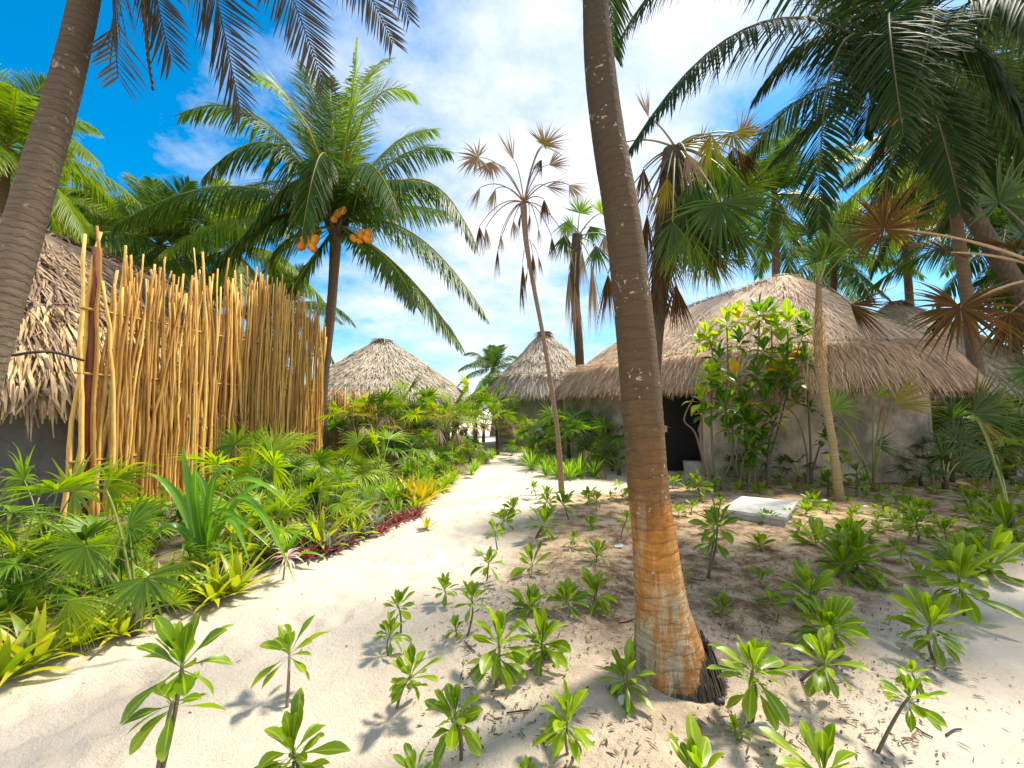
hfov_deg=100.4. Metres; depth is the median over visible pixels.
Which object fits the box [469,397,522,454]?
fan palm shrub
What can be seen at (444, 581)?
sapling
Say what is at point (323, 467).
fan palm shrub
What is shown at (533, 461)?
grass clump
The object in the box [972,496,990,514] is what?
sapling
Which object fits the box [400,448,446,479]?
fan palm shrub
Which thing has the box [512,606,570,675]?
sapling
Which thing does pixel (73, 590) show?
bromeliad
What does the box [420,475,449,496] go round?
yellow bromeliad
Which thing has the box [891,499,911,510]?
sapling
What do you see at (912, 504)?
sapling
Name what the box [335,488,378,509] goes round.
bromeliad
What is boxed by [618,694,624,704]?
stone
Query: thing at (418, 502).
bromeliad
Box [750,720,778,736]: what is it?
stone
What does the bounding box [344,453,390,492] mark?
fan palm shrub
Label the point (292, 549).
silver leaf plant
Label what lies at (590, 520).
sapling
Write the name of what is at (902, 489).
sapling
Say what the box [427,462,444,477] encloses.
bromeliad
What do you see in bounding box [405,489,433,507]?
bromeliad
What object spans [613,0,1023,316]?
coconut palm
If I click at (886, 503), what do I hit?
sapling
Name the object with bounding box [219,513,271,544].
bromeliad
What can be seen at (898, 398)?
fan palm
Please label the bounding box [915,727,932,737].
twig
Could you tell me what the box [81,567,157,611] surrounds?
bromeliad
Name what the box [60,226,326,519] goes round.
stick fence
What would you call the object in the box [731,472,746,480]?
sapling
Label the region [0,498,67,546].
fan palm shrub
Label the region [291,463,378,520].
fan palm shrub
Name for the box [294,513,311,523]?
bromeliad
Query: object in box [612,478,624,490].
sapling
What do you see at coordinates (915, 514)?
sapling
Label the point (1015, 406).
fan palm shrub
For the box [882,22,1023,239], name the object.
coconut palm
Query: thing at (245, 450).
fan palm shrub
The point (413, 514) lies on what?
red leaf plant
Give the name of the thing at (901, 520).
sapling
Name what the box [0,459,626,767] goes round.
path
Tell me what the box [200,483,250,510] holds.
fan palm shrub
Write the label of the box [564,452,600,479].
grass clump
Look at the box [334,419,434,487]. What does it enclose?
fan palm shrub
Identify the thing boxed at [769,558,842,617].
sapling
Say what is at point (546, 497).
sapling
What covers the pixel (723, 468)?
sapling
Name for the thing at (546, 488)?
sapling
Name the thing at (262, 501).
bromeliad
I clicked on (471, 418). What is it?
fan palm shrub
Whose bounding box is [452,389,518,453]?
fan palm shrub
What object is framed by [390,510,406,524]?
red leaf plant
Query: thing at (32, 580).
fan palm shrub
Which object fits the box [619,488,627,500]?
sapling
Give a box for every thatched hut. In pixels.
[0,213,289,510]
[316,338,469,451]
[482,330,575,448]
[550,273,995,482]
[876,299,1023,460]
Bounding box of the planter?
[683,460,703,475]
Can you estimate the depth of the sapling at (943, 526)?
4.79 m
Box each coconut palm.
[0,0,419,393]
[0,67,141,251]
[9,143,139,265]
[60,171,271,319]
[71,179,182,273]
[107,36,489,454]
[140,175,325,328]
[206,262,356,364]
[457,344,516,436]
[581,0,728,703]
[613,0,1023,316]
[724,126,879,280]
[764,198,926,307]
[822,34,1023,410]
[840,160,981,305]
[857,178,1023,354]
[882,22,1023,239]
[924,260,1023,352]
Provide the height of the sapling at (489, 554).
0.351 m
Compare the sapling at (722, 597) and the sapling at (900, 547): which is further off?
the sapling at (900, 547)
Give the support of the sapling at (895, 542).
on the ground
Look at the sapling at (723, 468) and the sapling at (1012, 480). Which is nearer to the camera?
the sapling at (1012, 480)
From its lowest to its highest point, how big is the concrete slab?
0.265 m
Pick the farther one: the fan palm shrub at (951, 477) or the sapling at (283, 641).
the fan palm shrub at (951, 477)
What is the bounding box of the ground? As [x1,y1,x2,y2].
[0,410,1023,767]
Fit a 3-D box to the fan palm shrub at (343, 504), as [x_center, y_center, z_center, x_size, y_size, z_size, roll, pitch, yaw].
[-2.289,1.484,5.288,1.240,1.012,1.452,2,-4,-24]
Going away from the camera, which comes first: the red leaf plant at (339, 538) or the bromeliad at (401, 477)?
the red leaf plant at (339, 538)
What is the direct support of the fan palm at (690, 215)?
on the ground
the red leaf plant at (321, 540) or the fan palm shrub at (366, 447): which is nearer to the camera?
the red leaf plant at (321, 540)
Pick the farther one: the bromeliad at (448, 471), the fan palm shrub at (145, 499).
the bromeliad at (448, 471)
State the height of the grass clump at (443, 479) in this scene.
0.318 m
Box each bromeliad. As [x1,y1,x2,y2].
[0,570,56,613]
[0,600,120,685]
[0,604,27,631]
[0,617,71,682]
[20,600,131,665]
[44,536,157,587]
[46,572,100,611]
[57,590,153,651]
[64,598,158,648]
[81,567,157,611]
[129,548,183,587]
[135,553,219,608]
[174,561,255,613]
[175,539,226,573]
[178,557,249,598]
[179,539,282,604]
[202,528,236,553]
[215,509,259,535]
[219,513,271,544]
[222,530,277,564]
[233,495,279,530]
[236,520,324,575]
[285,507,361,558]
[288,512,340,533]
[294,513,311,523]
[307,491,340,516]
[322,497,376,528]
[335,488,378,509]
[338,512,378,538]
[365,499,401,519]
[381,479,401,499]
[382,495,415,512]
[387,472,415,490]
[393,482,417,500]
[395,475,419,498]
[397,474,438,504]
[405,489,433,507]
[405,494,430,514]
[416,515,435,528]
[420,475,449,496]
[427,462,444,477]
[433,476,458,493]
[441,468,460,476]
[446,465,464,477]
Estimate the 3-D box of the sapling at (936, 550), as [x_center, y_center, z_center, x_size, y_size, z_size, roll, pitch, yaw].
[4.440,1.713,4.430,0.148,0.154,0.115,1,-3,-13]
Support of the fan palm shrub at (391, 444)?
on the ground
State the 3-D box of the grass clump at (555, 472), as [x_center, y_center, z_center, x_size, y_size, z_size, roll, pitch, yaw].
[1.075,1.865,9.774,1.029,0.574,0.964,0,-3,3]
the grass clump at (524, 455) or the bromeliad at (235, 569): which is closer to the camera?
the bromeliad at (235, 569)
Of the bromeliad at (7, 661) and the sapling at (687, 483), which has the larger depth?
the sapling at (687, 483)
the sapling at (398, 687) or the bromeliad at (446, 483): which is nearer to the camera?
the sapling at (398, 687)
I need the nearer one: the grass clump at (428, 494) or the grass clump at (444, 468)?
the grass clump at (428, 494)
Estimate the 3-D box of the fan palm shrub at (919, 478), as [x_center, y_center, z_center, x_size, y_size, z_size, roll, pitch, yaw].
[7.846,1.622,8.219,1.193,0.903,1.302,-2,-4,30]
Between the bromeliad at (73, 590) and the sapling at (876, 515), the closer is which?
the bromeliad at (73, 590)
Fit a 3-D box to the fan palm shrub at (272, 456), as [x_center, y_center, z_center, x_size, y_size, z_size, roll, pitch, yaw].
[-3.350,1.233,5.317,1.837,1.386,1.730,0,-3,-8]
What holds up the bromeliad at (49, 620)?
on the ground
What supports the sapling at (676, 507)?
on the ground
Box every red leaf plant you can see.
[295,537,313,551]
[298,542,321,558]
[301,534,315,546]
[312,531,337,552]
[314,541,337,558]
[330,530,349,544]
[332,541,345,551]
[344,535,361,546]
[370,520,390,533]
[377,516,399,528]
[379,510,393,523]
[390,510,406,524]
[395,508,414,520]
[407,508,420,517]
[413,506,427,516]
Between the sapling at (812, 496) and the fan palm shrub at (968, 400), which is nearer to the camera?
the sapling at (812, 496)
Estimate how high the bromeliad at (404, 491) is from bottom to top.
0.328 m
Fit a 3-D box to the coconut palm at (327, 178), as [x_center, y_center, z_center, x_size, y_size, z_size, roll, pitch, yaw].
[-5.729,-4.561,12.366,10.321,13.661,5.344,0,-3,0]
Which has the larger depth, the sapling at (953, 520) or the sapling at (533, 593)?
the sapling at (953, 520)
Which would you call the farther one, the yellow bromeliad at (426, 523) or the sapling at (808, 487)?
the sapling at (808, 487)
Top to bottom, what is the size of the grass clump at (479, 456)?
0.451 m
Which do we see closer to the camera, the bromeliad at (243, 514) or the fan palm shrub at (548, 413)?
the bromeliad at (243, 514)
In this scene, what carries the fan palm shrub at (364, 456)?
on the ground
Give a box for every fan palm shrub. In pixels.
[0,445,168,575]
[0,480,87,610]
[0,489,227,634]
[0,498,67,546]
[0,511,165,610]
[0,522,48,572]
[0,528,93,605]
[0,585,63,634]
[12,470,206,661]
[16,514,71,554]
[26,517,93,570]
[94,475,201,543]
[96,504,167,532]
[113,533,171,560]
[146,502,184,541]
[147,499,175,523]
[163,426,326,529]
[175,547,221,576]
[197,486,332,574]
[198,419,323,495]
[200,478,238,503]
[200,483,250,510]
[207,421,320,494]
[216,452,304,501]
[237,444,359,517]
[240,487,318,530]
[269,466,329,492]
[284,450,338,482]
[285,467,375,542]
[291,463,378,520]
[294,465,350,512]
[298,458,353,480]
[313,386,391,446]
[322,409,367,459]
[323,453,366,483]
[326,446,359,465]
[328,417,379,459]
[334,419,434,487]
[337,399,405,461]
[340,385,422,460]
[341,449,373,471]
[343,421,420,474]
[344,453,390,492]
[346,373,436,432]
[362,427,417,459]
[362,455,404,478]
[376,428,420,464]
[376,428,455,475]
[377,406,424,454]
[381,385,449,449]
[397,432,442,465]
[399,384,469,428]
[400,388,487,466]
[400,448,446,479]
[406,405,458,449]
[410,392,479,448]
[419,400,480,449]
[422,436,459,455]
[428,401,480,438]
[430,442,481,474]
[438,382,490,434]
[438,430,486,459]
[438,434,487,464]
[446,397,495,454]
[449,433,489,463]
[450,369,505,446]
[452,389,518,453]
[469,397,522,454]
[472,378,524,437]
[498,411,532,452]
[500,422,552,455]
[518,431,570,465]
[521,409,567,456]
[533,402,597,461]
[540,401,594,462]
[548,410,613,461]
[561,411,617,462]
[572,433,624,469]
[583,432,625,479]
[585,412,623,471]
[722,450,777,487]
[771,452,826,489]
[885,447,960,485]
[910,428,1017,490]
[931,386,1021,436]
[931,396,1003,472]
[932,402,1023,484]
[932,403,1021,476]
[945,422,1023,478]
[959,405,1023,475]
[964,395,1023,460]
[964,414,1023,461]
[970,433,1023,478]
[991,390,1023,423]
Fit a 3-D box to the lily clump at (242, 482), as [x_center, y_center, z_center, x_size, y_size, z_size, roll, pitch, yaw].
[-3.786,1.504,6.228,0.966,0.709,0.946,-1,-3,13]
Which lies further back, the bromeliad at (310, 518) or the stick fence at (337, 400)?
the stick fence at (337, 400)
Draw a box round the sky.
[0,0,1023,409]
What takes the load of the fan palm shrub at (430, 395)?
on the ground
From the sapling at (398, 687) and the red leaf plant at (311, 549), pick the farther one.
the red leaf plant at (311, 549)
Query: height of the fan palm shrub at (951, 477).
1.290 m
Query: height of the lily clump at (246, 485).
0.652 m
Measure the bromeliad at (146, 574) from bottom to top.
0.362 m
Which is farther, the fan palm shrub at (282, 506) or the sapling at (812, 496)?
the sapling at (812, 496)
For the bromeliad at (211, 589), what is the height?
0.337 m
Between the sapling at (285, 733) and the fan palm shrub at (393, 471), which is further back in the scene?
the fan palm shrub at (393, 471)
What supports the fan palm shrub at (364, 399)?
on the ground
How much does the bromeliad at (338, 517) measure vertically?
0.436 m
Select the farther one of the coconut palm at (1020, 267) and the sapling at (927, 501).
the coconut palm at (1020, 267)
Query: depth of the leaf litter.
2.44 m
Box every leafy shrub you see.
[681,290,823,490]
[782,357,854,484]
[814,454,878,496]
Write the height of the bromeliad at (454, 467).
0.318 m
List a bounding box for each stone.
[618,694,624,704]
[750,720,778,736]
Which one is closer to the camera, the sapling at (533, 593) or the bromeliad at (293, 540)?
the sapling at (533, 593)
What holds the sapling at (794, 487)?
on the ground
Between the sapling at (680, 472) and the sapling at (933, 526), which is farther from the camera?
the sapling at (680, 472)
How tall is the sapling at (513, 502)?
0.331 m
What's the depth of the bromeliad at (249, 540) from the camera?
4.18 m
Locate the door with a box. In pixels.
[662,392,700,470]
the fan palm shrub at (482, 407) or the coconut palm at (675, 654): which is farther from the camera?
the fan palm shrub at (482, 407)
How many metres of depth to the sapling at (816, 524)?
4.59 m
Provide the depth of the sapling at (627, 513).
4.93 m
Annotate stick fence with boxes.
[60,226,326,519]
[328,387,379,457]
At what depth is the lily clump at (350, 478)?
7.25 m
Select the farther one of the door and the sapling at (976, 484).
the door
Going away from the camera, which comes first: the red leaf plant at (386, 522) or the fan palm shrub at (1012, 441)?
the red leaf plant at (386, 522)
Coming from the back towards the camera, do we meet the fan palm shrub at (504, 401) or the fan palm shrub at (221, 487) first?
the fan palm shrub at (504, 401)
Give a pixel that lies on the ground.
(984, 734)
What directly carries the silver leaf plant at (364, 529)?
on the ground
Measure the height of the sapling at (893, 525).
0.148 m
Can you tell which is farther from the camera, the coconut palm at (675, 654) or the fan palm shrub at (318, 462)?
the fan palm shrub at (318, 462)
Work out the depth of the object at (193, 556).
3.83 m
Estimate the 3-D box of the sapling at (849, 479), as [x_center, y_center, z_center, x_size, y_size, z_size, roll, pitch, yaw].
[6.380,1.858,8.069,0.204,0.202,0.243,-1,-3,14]
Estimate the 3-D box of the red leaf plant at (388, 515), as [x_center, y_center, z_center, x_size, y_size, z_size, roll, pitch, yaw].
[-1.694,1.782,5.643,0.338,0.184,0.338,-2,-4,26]
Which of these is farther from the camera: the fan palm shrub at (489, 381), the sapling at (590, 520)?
the fan palm shrub at (489, 381)
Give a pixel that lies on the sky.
(475, 68)
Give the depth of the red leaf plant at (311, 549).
4.33 m
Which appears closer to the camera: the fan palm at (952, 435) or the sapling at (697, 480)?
the sapling at (697, 480)
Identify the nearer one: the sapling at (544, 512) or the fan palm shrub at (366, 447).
the sapling at (544, 512)
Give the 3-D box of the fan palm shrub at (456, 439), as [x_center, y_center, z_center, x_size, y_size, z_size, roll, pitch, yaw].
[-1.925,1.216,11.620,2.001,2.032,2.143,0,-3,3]
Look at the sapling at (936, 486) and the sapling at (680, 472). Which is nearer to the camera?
the sapling at (936, 486)
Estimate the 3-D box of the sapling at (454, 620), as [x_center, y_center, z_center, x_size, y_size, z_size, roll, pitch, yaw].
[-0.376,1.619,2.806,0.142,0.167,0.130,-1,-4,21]
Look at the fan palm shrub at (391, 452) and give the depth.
12.16 m
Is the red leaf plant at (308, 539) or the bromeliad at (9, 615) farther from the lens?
the red leaf plant at (308, 539)
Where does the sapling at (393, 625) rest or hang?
on the path
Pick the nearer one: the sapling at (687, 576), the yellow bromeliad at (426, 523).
the sapling at (687, 576)
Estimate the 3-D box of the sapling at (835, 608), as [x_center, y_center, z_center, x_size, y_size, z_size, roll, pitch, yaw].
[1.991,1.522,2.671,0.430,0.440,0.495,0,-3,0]
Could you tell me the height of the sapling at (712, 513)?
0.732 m
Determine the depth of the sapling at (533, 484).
7.46 m
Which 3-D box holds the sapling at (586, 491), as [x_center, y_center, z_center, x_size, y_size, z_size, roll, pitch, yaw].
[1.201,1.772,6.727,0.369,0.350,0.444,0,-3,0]
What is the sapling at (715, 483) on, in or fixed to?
on the ground
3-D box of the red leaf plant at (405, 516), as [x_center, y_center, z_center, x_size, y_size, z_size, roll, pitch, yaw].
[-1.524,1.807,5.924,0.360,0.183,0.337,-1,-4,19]
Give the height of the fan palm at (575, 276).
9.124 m
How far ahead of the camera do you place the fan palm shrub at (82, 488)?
3.96 m
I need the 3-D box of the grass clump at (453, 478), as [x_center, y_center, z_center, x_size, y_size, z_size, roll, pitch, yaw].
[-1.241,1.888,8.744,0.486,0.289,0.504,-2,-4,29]
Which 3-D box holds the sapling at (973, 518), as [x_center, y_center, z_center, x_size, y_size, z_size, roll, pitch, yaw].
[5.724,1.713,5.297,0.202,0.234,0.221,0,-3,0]
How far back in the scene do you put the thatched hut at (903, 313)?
12.85 m
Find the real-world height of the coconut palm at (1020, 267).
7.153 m
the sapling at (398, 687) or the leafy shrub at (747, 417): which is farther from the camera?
the leafy shrub at (747, 417)
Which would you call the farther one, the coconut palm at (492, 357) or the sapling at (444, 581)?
the coconut palm at (492, 357)
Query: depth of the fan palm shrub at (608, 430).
11.58 m
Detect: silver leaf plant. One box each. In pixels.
[249,526,285,561]
[270,541,301,558]
[315,526,350,556]
[328,519,351,533]
[332,524,364,550]
[352,520,379,539]
[367,509,394,527]
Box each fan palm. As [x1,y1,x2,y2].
[454,119,593,490]
[545,194,608,371]
[596,84,795,380]
[775,191,899,500]
[829,362,955,491]
[832,155,1023,412]
[913,414,995,489]
[954,362,1023,534]
[967,427,1023,479]
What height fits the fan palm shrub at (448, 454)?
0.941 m
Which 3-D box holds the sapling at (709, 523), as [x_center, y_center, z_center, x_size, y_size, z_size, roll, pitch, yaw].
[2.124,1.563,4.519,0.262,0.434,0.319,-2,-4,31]
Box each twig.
[506,709,529,713]
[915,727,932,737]
[945,728,961,735]
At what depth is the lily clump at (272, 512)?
5.40 m
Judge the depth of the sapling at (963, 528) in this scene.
4.99 m
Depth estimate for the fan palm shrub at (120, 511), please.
5.16 m
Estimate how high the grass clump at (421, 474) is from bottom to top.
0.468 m
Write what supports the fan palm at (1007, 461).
on the ground
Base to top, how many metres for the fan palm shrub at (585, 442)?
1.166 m
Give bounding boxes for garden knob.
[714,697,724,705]
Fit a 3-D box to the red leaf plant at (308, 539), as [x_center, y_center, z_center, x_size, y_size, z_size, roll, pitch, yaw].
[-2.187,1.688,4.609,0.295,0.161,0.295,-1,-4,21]
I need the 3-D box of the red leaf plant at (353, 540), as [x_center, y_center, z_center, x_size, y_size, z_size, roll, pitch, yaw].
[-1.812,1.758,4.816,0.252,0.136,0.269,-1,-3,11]
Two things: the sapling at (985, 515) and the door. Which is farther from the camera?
the door
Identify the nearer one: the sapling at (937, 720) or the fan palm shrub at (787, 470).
the sapling at (937, 720)
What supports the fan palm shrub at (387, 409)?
on the ground
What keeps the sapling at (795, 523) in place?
on the ground
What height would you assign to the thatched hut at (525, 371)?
5.036 m
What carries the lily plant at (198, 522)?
on the ground
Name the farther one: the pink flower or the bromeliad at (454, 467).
the bromeliad at (454, 467)
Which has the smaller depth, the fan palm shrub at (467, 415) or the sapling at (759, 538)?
the sapling at (759, 538)
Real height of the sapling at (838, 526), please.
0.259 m
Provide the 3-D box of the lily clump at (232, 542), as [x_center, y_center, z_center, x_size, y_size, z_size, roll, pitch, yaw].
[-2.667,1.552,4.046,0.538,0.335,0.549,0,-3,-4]
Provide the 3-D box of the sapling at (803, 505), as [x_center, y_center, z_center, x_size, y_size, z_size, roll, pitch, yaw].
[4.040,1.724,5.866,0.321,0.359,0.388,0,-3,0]
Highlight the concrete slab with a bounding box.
[720,496,798,525]
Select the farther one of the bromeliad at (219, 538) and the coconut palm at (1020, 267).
the coconut palm at (1020, 267)
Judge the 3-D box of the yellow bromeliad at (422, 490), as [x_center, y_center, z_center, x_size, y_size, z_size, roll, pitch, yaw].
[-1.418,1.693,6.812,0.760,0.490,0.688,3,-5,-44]
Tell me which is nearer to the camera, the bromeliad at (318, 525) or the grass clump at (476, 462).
the bromeliad at (318, 525)
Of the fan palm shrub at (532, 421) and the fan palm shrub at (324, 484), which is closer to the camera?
the fan palm shrub at (324, 484)
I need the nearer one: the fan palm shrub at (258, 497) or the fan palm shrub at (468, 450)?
the fan palm shrub at (258, 497)
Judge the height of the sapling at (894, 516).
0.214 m
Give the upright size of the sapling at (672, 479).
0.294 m
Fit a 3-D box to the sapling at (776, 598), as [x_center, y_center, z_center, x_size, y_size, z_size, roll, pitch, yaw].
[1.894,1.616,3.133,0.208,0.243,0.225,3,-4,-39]
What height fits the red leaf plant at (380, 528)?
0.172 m
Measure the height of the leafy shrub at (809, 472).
2.615 m
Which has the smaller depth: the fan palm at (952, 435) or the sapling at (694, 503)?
the sapling at (694, 503)
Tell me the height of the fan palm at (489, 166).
7.251 m
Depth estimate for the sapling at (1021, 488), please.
7.11 m
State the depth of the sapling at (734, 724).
1.98 m
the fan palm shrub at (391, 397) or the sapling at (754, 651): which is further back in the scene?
the fan palm shrub at (391, 397)
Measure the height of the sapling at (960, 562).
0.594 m
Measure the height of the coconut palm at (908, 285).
10.953 m
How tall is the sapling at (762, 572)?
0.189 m
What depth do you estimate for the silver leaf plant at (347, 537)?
4.80 m
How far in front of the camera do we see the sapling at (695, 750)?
1.71 m
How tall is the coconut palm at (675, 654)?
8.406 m
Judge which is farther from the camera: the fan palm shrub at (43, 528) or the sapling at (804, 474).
the sapling at (804, 474)
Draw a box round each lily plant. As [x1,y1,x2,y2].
[145,447,294,581]
[390,409,434,462]
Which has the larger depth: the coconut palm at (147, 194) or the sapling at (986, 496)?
the coconut palm at (147, 194)
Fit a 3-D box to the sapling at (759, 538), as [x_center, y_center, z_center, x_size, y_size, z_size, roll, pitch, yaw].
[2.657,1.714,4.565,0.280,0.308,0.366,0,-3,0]
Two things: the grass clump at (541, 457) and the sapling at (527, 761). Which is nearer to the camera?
the sapling at (527, 761)
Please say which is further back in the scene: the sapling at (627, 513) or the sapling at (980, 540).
the sapling at (627, 513)
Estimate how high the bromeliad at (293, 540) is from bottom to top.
0.466 m
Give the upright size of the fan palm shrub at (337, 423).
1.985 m
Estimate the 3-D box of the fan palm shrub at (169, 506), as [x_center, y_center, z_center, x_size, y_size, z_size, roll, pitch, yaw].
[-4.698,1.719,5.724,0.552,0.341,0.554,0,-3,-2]
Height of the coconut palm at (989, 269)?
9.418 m
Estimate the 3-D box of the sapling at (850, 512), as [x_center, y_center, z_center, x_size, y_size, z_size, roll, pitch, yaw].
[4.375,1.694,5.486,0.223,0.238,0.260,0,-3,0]
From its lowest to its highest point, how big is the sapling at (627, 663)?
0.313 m
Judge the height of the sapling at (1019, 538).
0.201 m
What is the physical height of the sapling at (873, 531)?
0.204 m
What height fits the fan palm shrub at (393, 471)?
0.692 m
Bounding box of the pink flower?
[268,548,304,579]
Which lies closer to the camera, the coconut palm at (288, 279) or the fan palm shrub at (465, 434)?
the fan palm shrub at (465, 434)
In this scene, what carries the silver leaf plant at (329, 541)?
on the ground
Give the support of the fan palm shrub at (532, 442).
on the ground
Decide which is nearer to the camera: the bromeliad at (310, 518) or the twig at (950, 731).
the twig at (950, 731)
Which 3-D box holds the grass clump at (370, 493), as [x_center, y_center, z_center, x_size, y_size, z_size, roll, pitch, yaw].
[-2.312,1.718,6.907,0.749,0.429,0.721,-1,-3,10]
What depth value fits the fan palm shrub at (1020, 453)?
8.67 m
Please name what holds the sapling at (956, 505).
on the ground
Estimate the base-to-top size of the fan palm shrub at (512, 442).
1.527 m
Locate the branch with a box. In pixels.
[11,350,84,361]
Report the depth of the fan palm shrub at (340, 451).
10.06 m
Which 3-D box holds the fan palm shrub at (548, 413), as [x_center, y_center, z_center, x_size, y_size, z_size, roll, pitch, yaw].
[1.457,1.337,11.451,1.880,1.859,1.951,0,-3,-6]
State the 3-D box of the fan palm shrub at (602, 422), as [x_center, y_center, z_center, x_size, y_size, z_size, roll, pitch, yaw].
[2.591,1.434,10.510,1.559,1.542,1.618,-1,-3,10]
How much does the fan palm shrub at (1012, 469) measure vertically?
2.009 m
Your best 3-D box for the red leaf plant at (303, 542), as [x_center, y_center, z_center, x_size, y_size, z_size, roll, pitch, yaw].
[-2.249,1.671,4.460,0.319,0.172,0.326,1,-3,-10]
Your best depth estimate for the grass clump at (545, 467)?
9.94 m
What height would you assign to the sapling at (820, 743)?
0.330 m
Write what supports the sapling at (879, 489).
on the ground
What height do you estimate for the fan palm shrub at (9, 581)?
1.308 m
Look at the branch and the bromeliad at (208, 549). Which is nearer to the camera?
the bromeliad at (208, 549)
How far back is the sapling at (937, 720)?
1.91 m
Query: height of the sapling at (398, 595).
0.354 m
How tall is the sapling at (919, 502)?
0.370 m
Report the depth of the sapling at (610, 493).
7.14 m
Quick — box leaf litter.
[10,480,1023,767]
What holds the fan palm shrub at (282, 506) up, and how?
on the ground
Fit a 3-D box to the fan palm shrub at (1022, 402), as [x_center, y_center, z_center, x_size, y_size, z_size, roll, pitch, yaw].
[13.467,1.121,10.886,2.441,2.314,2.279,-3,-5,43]
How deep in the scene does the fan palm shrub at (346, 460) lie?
8.47 m
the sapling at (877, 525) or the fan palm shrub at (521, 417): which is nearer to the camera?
the sapling at (877, 525)
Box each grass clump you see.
[356,480,386,501]
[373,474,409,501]
[373,475,400,498]
[406,465,435,483]
[414,477,441,497]
[434,463,451,476]
[435,475,454,487]
[445,470,461,482]
[454,453,466,463]
[462,460,481,474]
[469,458,483,469]
[472,454,491,463]
[487,448,502,457]
[515,447,536,464]
[519,449,548,468]
[530,453,549,465]
[531,454,555,476]
[542,455,571,477]
[544,455,556,468]
[553,456,584,478]
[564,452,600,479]
[581,456,609,478]
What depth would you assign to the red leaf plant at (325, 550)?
4.47 m
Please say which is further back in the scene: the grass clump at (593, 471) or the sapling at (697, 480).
the grass clump at (593, 471)
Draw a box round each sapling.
[120,613,233,767]
[250,615,330,707]
[254,688,349,767]
[374,611,411,656]
[383,586,414,632]
[389,643,441,708]
[392,743,438,767]
[424,683,482,764]
[431,572,458,607]
[445,614,464,639]
[454,580,489,636]
[466,606,534,689]
[470,546,505,580]
[486,518,505,549]
[491,506,515,533]
[502,497,521,513]
[506,582,551,618]
[510,541,551,576]
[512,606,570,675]
[516,754,536,767]
[524,503,562,540]
[525,481,539,497]
[532,679,595,763]
[533,491,556,510]
[539,485,555,501]
[546,576,588,617]
[550,487,577,518]
[563,529,584,545]
[572,566,617,616]
[577,486,599,504]
[578,539,609,565]
[583,514,598,529]
[587,490,605,511]
[599,637,654,717]
[606,490,616,499]
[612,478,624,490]
[616,510,630,538]
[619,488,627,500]
[667,712,724,767]
[668,474,684,486]
[671,471,685,480]
[671,502,688,515]
[678,478,697,491]
[681,567,691,583]
[684,469,713,500]
[686,499,701,511]
[688,498,739,577]
[697,513,724,552]
[703,590,735,617]
[706,478,723,492]
[707,635,807,729]
[715,496,725,503]
[717,467,730,478]
[724,713,751,742]
[727,479,751,492]
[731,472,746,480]
[742,532,775,550]
[748,567,774,583]
[749,481,772,494]
[752,588,789,618]
[757,508,780,523]
[758,720,864,767]
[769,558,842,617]
[772,472,786,484]
[780,625,868,698]
[782,507,799,518]
[786,592,869,653]
[787,515,839,543]
[787,519,810,535]
[788,483,799,490]
[796,496,822,514]
[800,472,816,483]
[800,484,812,493]
[801,491,827,510]
[814,521,901,587]
[821,516,875,542]
[823,503,838,513]
[829,523,841,536]
[842,495,855,501]
[843,506,864,520]
[844,477,854,485]
[846,503,863,511]
[862,570,892,593]
[863,528,882,540]
[864,500,896,516]
[867,482,890,496]
[867,496,884,502]
[869,513,887,522]
[869,522,887,534]
[875,668,947,753]
[880,584,973,668]
[882,510,900,521]
[884,537,907,547]
[885,523,902,531]
[888,491,908,504]
[889,542,919,565]
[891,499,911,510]
[891,505,907,513]
[891,660,934,701]
[893,485,913,495]
[894,507,938,543]
[896,542,1023,624]
[897,501,926,518]
[897,513,924,528]
[902,476,915,486]
[902,557,935,587]
[903,496,914,504]
[905,495,936,512]
[910,524,1023,586]
[920,524,937,539]
[923,499,940,514]
[923,518,957,541]
[924,483,951,494]
[926,513,941,519]
[926,518,939,526]
[929,541,943,553]
[939,515,960,524]
[949,503,964,511]
[951,486,984,503]
[951,500,989,520]
[953,483,965,491]
[955,526,971,535]
[960,513,981,526]
[965,480,988,490]
[967,494,1023,543]
[969,533,986,551]
[972,492,995,503]
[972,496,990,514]
[972,506,1003,525]
[975,531,986,546]
[987,483,1013,497]
[1005,475,1022,485]
[1006,483,1023,497]
[1013,535,1023,542]
[1014,502,1023,515]
[1014,508,1023,516]
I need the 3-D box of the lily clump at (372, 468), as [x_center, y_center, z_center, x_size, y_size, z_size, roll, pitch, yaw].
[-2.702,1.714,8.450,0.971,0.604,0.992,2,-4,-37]
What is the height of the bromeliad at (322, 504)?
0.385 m
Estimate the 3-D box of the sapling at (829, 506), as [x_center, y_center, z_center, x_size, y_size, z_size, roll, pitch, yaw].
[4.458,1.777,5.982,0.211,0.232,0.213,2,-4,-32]

